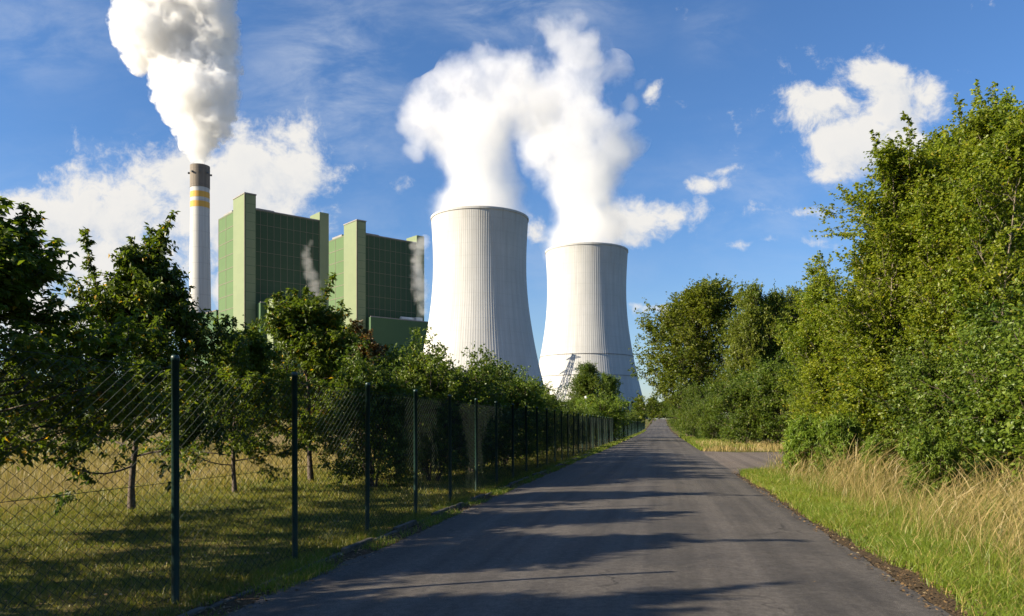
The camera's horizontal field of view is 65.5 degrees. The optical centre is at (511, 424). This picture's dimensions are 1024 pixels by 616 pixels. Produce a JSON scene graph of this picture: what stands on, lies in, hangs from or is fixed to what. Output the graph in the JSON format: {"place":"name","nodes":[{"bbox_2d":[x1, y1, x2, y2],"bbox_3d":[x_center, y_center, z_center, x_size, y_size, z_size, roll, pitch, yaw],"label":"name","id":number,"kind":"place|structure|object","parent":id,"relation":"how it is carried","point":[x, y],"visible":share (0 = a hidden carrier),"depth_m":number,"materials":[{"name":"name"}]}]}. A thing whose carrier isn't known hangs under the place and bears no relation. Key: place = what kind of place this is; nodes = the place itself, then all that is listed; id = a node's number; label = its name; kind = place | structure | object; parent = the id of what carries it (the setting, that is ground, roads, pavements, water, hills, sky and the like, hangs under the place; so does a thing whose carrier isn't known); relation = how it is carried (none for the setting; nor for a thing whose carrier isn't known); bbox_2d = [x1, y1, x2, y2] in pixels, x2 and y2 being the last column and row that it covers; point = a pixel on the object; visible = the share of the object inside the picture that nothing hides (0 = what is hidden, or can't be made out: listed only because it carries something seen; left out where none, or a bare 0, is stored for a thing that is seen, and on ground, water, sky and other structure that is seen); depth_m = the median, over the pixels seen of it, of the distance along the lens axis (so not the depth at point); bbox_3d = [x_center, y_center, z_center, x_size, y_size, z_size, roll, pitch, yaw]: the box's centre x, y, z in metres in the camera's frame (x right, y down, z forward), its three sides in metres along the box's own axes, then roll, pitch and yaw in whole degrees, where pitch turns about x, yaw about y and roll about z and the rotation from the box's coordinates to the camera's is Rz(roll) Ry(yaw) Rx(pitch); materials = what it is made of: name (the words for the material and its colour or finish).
{"place":"outdoors","nodes":[
{"label":"outdoors","id":0,"kind":"place"},
{"bbox_2d":[0,443,383,517],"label":"meadow grass","id":1,"kind":"structure","parent":0,"point":[112,450],"depth_m":25.59,"materials":[{"name":"plant"}]},
{"bbox_2d":[0,419,1021,615],"bbox_3d":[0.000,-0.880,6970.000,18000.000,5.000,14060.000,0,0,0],"label":"ground","id":2,"kind":"structure","parent":0,"point":[937,600],"depth_m":10.69,"materials":[{"name":"green plant"}]},
{"bbox_2d":[0,364,50,454],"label":"meadow tree","id":3,"kind":"object","parent":2,"relation":"on","point":[18,388],"visible":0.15,"depth_m":39.80,"materials":[{"name":"green plant"}]},
{"bbox_2d":[56,359,122,450],"bbox_3d":[-24.088,-1.159,46.306,3.949,5.570,4.958,0,0,-7],"label":"meadow tree","id":4,"kind":"object","parent":2,"relation":"on","point":[86,415],"visible":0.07,"depth_m":45.29,"materials":[{"name":"green plant"}]},
{"bbox_2d":[0,196,218,470],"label":"fruit tree","id":5,"kind":"object","parent":2,"relation":"on","point":[28,268],"visible":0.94,"depth_m":11.47,"materials":[{"name":"green plant"}]},
{"bbox_2d":[0,210,280,515],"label":"fruit tree","id":6,"kind":"object","parent":2,"relation":"on","point":[148,280],"visible":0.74,"depth_m":14.80,"materials":[{"name":"green plant"}]},
{"bbox_2d":[145,384,205,441],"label":"meadow tree","id":7,"kind":"object","parent":2,"relation":"on","point":[161,427],"depth_m":51.93,"materials":[{"name":"green plant"}]},
{"bbox_2d":[188,163,211,368],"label":"chimney","id":8,"kind":"object","parent":2,"relation":"on","point":[199,263],"visible":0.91,"depth_m":752.26,"materials":[{"name":"concrete"}]},
{"bbox_2d":[138,314,314,492],"bbox_3d":[-6.596,-0.471,18.999,3.763,4.189,3.776,0,0,-42],"label":"fruit tree","id":9,"kind":"object","parent":2,"relation":"on","point":[261,352],"visible":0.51,"depth_m":18.71,"materials":[{"name":"green plant"}]},
{"bbox_2d":[222,405,286,444],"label":"meadow tree","id":10,"kind":"object","parent":2,"relation":"on","point":[258,434],"visible":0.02,"depth_m":41.91,"materials":[{"name":"green plant"}]},
{"bbox_2d":[198,192,328,418],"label":"boiler house","id":11,"kind":"structure","parent":2,"relation":"on","point":[263,254],"depth_m":558.62,"materials":[{"name":"green metal"}]},
{"bbox_2d":[205,272,371,480],"bbox_3d":[-6.178,-1.373,22.734,6.068,5.998,4.832,0,0,-9],"label":"fruit tree","id":12,"kind":"object","parent":2,"relation":"on","point":[309,335],"visible":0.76,"depth_m":22.62,"materials":[{"name":"green plant"}]},
{"bbox_2d":[5,450,581,500],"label":"lawn grass","id":13,"kind":"structure","parent":2,"relation":"on","point":[216,492],"depth_m":19.82,"materials":[{"name":"green plant"}]},
{"bbox_2d":[289,383,349,449],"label":"meadow tree","id":14,"kind":"object","parent":2,"relation":"on","point":[311,413],"visible":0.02,"depth_m":43.93,"materials":[{"name":"green plant"}]},
{"bbox_2d":[42,445,600,615],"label":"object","id":15,"kind":"structure","parent":2,"relation":"on","point":[522,474],"depth_m":10.30,"materials":[{"name":"green plant"}]},
{"bbox_2d":[0,348,644,615],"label":"chain link fence","id":16,"kind":"object","parent":2,"relation":"on","point":[632,428],"visible":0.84,"depth_m":9.51,"materials":[{"name":"metal"}]},
{"bbox_2d":[288,318,391,466],"bbox_3d":[-4.994,-1.050,26.952,4.769,5.350,5.154,0,0,39],"label":"fruit tree","id":17,"kind":"object","parent":2,"relation":"on","point":[377,349],"visible":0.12,"depth_m":26.60,"materials":[{"name":"green plant"}]},
{"bbox_2d":[301,338,436,487],"bbox_3d":[-3.626,-0.279,20.583,3.624,3.934,3.575,0,0,21],"label":"bush","id":18,"kind":"object","parent":2,"relation":"on","point":[358,375],"visible":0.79,"depth_m":20.11,"materials":[{"name":"green plant"}]},
{"bbox_2d":[329,219,427,353],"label":"boiler house","id":19,"kind":"structure","parent":2,"relation":"on","point":[378,287],"depth_m":629.28,"materials":[{"name":"green metal"}]},
{"bbox_2d":[177,452,589,615],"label":"kerb","id":20,"kind":"structure","parent":2,"relation":"on","point":[348,549],"depth_m":10.68,"materials":[{"name":"grey concrete"}]},
{"bbox_2d":[178,452,595,615],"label":"grass verge","id":21,"kind":"structure","parent":2,"relation":"on","point":[313,569],"depth_m":9.42,"materials":[{"name":"green plant"}]},
{"bbox_2d":[364,326,493,476],"bbox_3d":[-2.734,-0.653,24.723,4.132,4.606,4.839,0,0,42],"label":"bush","id":22,"kind":"object","parent":2,"relation":"on","point":[392,354],"visible":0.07,"depth_m":23.90,"materials":[{"name":"green plant"}]},
{"bbox_2d":[383,326,509,481],"bbox_3d":[-2.084,-0.509,22.556,3.964,4.335,3.717,0,0,9],"label":"bush","id":23,"kind":"object","parent":2,"relation":"on","point":[447,385],"visible":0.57,"depth_m":22.18,"materials":[{"name":"green plant"}]},
{"bbox_2d":[433,350,518,466],"bbox_3d":[-2.078,-0.616,29.256,3.903,4.552,4.162,0,0,45],"label":"bush","id":24,"kind":"object","parent":2,"relation":"on","point":[512,375],"visible":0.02,"depth_m":29.51,"materials":[{"name":"green plant"}]},
{"bbox_2d":[424,206,543,385],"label":"cooling tower","id":25,"kind":"structure","parent":2,"relation":"on","point":[479,293],"depth_m":504.89,"materials":[{"name":"concrete"}]},
{"bbox_2d":[437,346,532,472],"bbox_3d":[-1.285,-0.490,26.895,3.972,4.371,4.027,0,0,-28],"label":"bush","id":26,"kind":"object","parent":2,"relation":"on","point":[500,372],"visible":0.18,"depth_m":26.59,"materials":[{"name":"green plant"}]},
{"bbox_2d":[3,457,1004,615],"bbox_3d":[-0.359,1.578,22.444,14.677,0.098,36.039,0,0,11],"label":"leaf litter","id":27,"kind":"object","parent":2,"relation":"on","point":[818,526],"visible":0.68,"depth_m":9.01,"materials":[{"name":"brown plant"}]},
{"bbox_2d":[465,360,543,461],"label":"bush","id":28,"kind":"object","parent":2,"relation":"on","point":[510,385],"visible":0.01,"depth_m":33.88,"materials":[{"name":"green plant"}]},
{"bbox_2d":[490,365,558,464],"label":"bush","id":29,"kind":"object","parent":2,"relation":"on","point":[529,392],"visible":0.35,"depth_m":31.02,"materials":[{"name":"green plant"}]},
{"bbox_2d":[515,379,562,457],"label":"bush","id":30,"kind":"object","parent":2,"relation":"on","point":[546,393],"visible":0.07,"depth_m":36.64,"materials":[{"name":"green plant"}]},
{"bbox_2d":[522,375,559,449],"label":"bush","id":31,"kind":"object","parent":2,"relation":"on","point":[547,404],"visible":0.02,"depth_m":39.60,"materials":[{"name":"green plant"}]},
{"bbox_2d":[538,394,570,454],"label":"bush","id":32,"kind":"object","parent":2,"relation":"on","point":[559,409],"visible":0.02,"depth_m":41.77,"materials":[{"name":"green plant"}]},
{"bbox_2d":[545,396,572,451],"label":"bush","id":33,"kind":"object","parent":2,"relation":"on","point":[564,415],"visible":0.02,"depth_m":45.60,"materials":[{"name":"green plant"}]},
{"bbox_2d":[557,400,585,450],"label":"bush","id":34,"kind":"object","parent":2,"relation":"on","point":[580,410],"visible":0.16,"depth_m":48.51,"materials":[{"name":"green plant"}]},
{"bbox_2d":[566,405,591,447],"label":"bush","id":35,"kind":"object","parent":2,"relation":"on","point":[580,429],"visible":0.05,"depth_m":53.91,"materials":[{"name":"green plant"}]},
{"bbox_2d":[564,405,598,445],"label":"bush","id":36,"kind":"object","parent":2,"relation":"on","point":[590,413],"visible":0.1,"depth_m":59.51,"materials":[{"name":"green plant"}]},
{"bbox_2d":[557,360,610,409],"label":"tree","id":37,"kind":"object","parent":2,"relation":"on","point":[584,382],"visible":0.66,"depth_m":93.62,"materials":[{"name":"green plant"}]},
{"bbox_2d":[573,406,609,443],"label":"bush","id":38,"kind":"object","parent":2,"relation":"on","point":[599,419],"visible":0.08,"depth_m":66.66,"materials":[{"name":"green plant"}]},
{"bbox_2d":[539,242,646,417],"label":"cooling tower","id":39,"kind":"structure","parent":2,"relation":"on","point":[586,317],"depth_m":722.87,"materials":[{"name":"concrete"}]},
{"bbox_2d":[574,388,634,441],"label":"bush","id":40,"kind":"object","parent":2,"relation":"on","point":[605,409],"visible":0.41,"depth_m":75.47,"materials":[{"name":"green plant"}]},
{"bbox_2d":[595,371,623,413],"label":"tree","id":41,"kind":"object","parent":2,"relation":"on","point":[613,382],"visible":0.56,"depth_m":149.36,"materials":[{"name":"green plant"}]},
{"bbox_2d":[585,430,645,452],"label":"grass strip","id":42,"kind":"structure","parent":2,"relation":"on","point":[606,446],"depth_m":63.06,"materials":[{"name":"green plant"}]},
{"bbox_2d":[625,411,642,423],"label":"bush","id":43,"kind":"object","parent":2,"relation":"on","point":[634,414],"visible":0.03,"depth_m":179.40,"materials":[{"name":"green plant"}]},
{"bbox_2d":[628,411,647,427],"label":"bush","id":44,"kind":"object","parent":2,"relation":"on","point":[638,416],"visible":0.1,"depth_m":204.02,"materials":[{"name":"green plant"}]},
{"bbox_2d":[630,398,646,420],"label":"tree","id":45,"kind":"object","parent":2,"relation":"on","point":[636,408],"visible":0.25,"depth_m":248.68,"materials":[{"name":"green plant"}]},
{"bbox_2d":[646,401,657,419],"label":"tree","id":46,"kind":"object","parent":2,"relation":"on","point":[650,407],"visible":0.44,"depth_m":329.22,"materials":[{"name":"green plant"}]},
{"bbox_2d":[656,401,663,419],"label":"tree","id":47,"kind":"object","parent":2,"relation":"on","point":[661,403],"visible":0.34,"depth_m":389.12,"materials":[{"name":"green plant"}]},
{"bbox_2d":[661,402,669,420],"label":"tree","id":48,"kind":"object","parent":2,"relation":"on","point":[666,408],"visible":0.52,"depth_m":359.58,"materials":[{"name":"green plant"}]},
{"bbox_2d":[666,402,674,427],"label":"bush","id":49,"kind":"object","parent":2,"relation":"on","point":[670,421],"visible":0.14,"depth_m":204.55,"materials":[{"name":"green plant"}]},
{"bbox_2d":[668,404,678,431],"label":"bush","id":50,"kind":"object","parent":2,"relation":"on","point":[674,411],"visible":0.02,"depth_m":175.23,"materials":[{"name":"green plant"}]},
{"bbox_2d":[673,400,681,431],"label":"bush","id":51,"kind":"object","parent":2,"relation":"on","point":[677,409],"visible":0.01,"depth_m":130.24,"materials":[{"name":"green plant"}]},
{"bbox_2d":[623,273,745,436],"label":"roadside tree","id":52,"kind":"object","parent":2,"relation":"on","point":[691,316],"visible":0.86,"depth_m":90.48,"materials":[{"name":"green plant"}]},
{"bbox_2d":[663,377,720,436],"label":"bush","id":53,"kind":"object","parent":2,"relation":"on","point":[693,392],"visible":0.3,"depth_m":85.27,"materials":[{"name":"green plant"}]},
{"bbox_2d":[679,388,720,437],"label":"bush","id":54,"kind":"object","parent":2,"relation":"on","point":[691,420],"visible":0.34,"depth_m":78.60,"materials":[{"name":"green plant"}]},
{"bbox_2d":[690,391,727,439],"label":"bush","id":55,"kind":"object","parent":2,"relation":"on","point":[703,418],"visible":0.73,"depth_m":71.72,"materials":[{"name":"green plant"}]},
{"bbox_2d":[707,278,781,436],"bbox_3d":[18.646,-4.912,62.778,5.884,13.110,5.580,0,0,44],"label":"slender tree","id":56,"kind":"object","parent":2,"relation":"on","point":[749,334],"visible":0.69,"depth_m":61.95,"materials":[{"name":"green plant"}]},
{"bbox_2d":[704,368,785,443],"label":"bush","id":57,"kind":"object","parent":2,"relation":"on","point":[734,393],"visible":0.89,"depth_m":54.00,"materials":[{"name":"green plant"}]},
{"bbox_2d":[716,357,781,443],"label":"bush","id":58,"kind":"object","parent":2,"relation":"on","point":[756,438],"visible":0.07,"depth_m":60.24,"materials":[{"name":"green plant"}]},
{"bbox_2d":[759,278,798,441],"bbox_3d":[20.806,-4.977,63.871,5.273,13.235,5.682,0,0,14],"label":"slender tree","id":59,"kind":"object","parent":2,"relation":"on","point":[777,300],"visible":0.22,"depth_m":62.80,"materials":[{"name":"green plant"}]},
{"bbox_2d":[739,347,822,444],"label":"bush","id":60,"kind":"object","parent":2,"relation":"on","point":[773,383],"visible":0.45,"depth_m":52.57,"materials":[{"name":"green plant"}]},
{"bbox_2d":[773,352,806,414],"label":"bush","id":61,"kind":"object","parent":2,"relation":"on","point":[794,371],"depth_m":54.77,"materials":[{"name":"green plant"}]},
{"bbox_2d":[772,282,811,427],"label":"slender tree","id":62,"kind":"object","parent":2,"relation":"on","point":[796,315],"visible":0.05,"depth_m":64.50,"materials":[{"name":"green plant"}]},
{"bbox_2d":[778,412,824,474],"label":"bush","id":63,"kind":"object","parent":2,"relation":"on","point":[800,434],"visible":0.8,"depth_m":23.67,"materials":[{"name":"green plant"}]},
{"bbox_2d":[770,250,874,446],"bbox_3d":[11.245,-2.120,28.127,3.888,7.489,4.764,0,0,-28],"label":"poplar tree","id":64,"kind":"object","parent":2,"relation":"on","point":[813,357],"visible":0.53,"depth_m":27.62,"materials":[{"name":"green plant"}]},
{"bbox_2d":[810,408,865,477],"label":"bush","id":65,"kind":"object","parent":2,"relation":"on","point":[838,431],"visible":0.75,"depth_m":21.76,"materials":[{"name":"green plant"}]},
{"bbox_2d":[822,373,898,457],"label":"bush","id":66,"kind":"object","parent":2,"relation":"on","point":[834,404],"visible":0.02,"depth_m":25.77,"materials":[{"name":"green plant"}]},
{"bbox_2d":[732,456,1023,615],"bbox_3d":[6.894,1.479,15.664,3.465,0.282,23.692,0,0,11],"label":"verge grass","id":67,"kind":"structure","parent":2,"relation":"on","point":[950,567],"depth_m":9.87,"materials":[{"name":"green plant"}]},
{"bbox_2d":[858,432,900,484],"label":"bush","id":68,"kind":"object","parent":2,"relation":"on","point":[873,441],"visible":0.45,"depth_m":18.77,"materials":[{"name":"green plant"}]},
{"bbox_2d":[846,325,920,464],"bbox_3d":[12.185,-0.616,23.633,4.008,4.552,4.273,0,0,-45],"label":"bush","id":69,"kind":"object","parent":2,"relation":"on","point":[872,429],"visible":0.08,"depth_m":23.12,"materials":[{"name":"green plant"}]},
{"bbox_2d":[853,341,961,470],"bbox_3d":[11.697,-0.389,21.366,4.391,4.070,3.749,0,0,35],"label":"bush","id":70,"kind":"object","parent":2,"relation":"on","point":[896,352],"visible":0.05,"depth_m":21.44,"materials":[{"name":"green plant"}]},
{"bbox_2d":[798,111,1023,443],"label":"poplar tree","id":71,"kind":"object","parent":2,"relation":"on","point":[884,251],"visible":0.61,"depth_m":22.76,"materials":[{"name":"green plant"}]},
{"bbox_2d":[895,424,965,504],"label":"bush","id":72,"kind":"object","parent":2,"relation":"on","point":[920,448],"visible":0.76,"depth_m":15.24,"materials":[{"name":"green plant"}]},
{"bbox_2d":[847,126,1021,367],"bbox_3d":[14.595,-4.102,26.870,6.008,11.472,8.012,0,0,-2],"label":"poplar tree","id":73,"kind":"object","parent":2,"relation":"on","point":[942,144],"visible":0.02,"depth_m":25.31,"materials":[{"name":"green plant"}]},
{"bbox_2d":[871,319,1016,487],"bbox_3d":[11.212,-0.509,19.400,3.817,4.335,4.070,0,0,-23],"label":"bush","id":74,"kind":"object","parent":2,"relation":"on","point":[927,407],"visible":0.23,"depth_m":19.62,"materials":[{"name":"green plant"}]},
{"bbox_2d":[887,116,1023,477],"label":"poplar tree","id":75,"kind":"object","parent":2,"relation":"on","point":[973,249],"visible":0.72,"depth_m":19.96,"materials":[{"name":"green plant"}]},
{"bbox_2d":[904,312,1023,497],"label":"bush","id":76,"kind":"object","parent":2,"relation":"on","point":[986,384],"visible":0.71,"depth_m":16.39,"materials":[{"name":"green plant"}]},
{"bbox_2d":[915,93,1023,304],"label":"poplar tree","id":77,"kind":"object","parent":2,"relation":"on","point":[982,123],"visible":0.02,"depth_m":26.62,"materials":[{"name":"green plant"}]},
{"bbox_2d":[940,79,1023,224],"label":"poplar tree","id":78,"kind":"object","parent":2,"relation":"on","point":[977,100],"depth_m":28.08,"materials":[{"name":"green plant"}]},
{"bbox_2d":[956,288,1023,479],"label":"bush","id":79,"kind":"object","parent":2,"relation":"on","point":[992,316],"visible":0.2,"depth_m":17.60,"materials":[{"name":"green plant"}]},
{"bbox_2d":[967,258,1023,487],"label":"bush","id":80,"kind":"object","parent":2,"relation":"on","point":[1013,368],"visible":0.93,"depth_m":14.73,"materials":[{"name":"green plant"}]},
{"bbox_2d":[0,0,1023,418],"label":"sky","id":81,"kind":"structure","parent":0,"point":[694,138],"materials":[{"name":"blue"}]},
{"bbox_2d":[223,419,951,615],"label":"road","id":82,"kind":"structure","parent":0,"point":[551,545],"depth_m":9.28,"materials":[{"name":"grey asphalt"}]},
{"bbox_2d":[678,433,754,450],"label":"verge grass","id":83,"kind":"structure","parent":0,"point":[690,440],"depth_m":57.68,"materials":[{"name":"green plant"}]},
{"bbox_2d":[694,438,783,451],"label":"dry grass","id":84,"kind":"structure","parent":0,"point":[768,446],"depth_m":49.51,"materials":[{"name":"beige plant"}]},
{"bbox_2d":[702,451,782,473],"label":"side road","id":85,"kind":"structure","parent":0,"point":[735,461],"depth_m":36.98,"materials":[{"name":"grey asphalt"}]},
{"bbox_2d":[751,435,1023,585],"bbox_3d":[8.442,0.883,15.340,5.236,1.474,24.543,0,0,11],"label":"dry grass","id":86,"kind":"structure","parent":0,"point":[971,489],"depth_m":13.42,"materials":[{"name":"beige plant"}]},
{"bbox_2d":[833,463,1023,540],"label":"verge grass","id":87,"kind":"structure","parent":0,"point":[972,501],"depth_m":13.71,"materials":[{"name":"green plant"}]}
]}

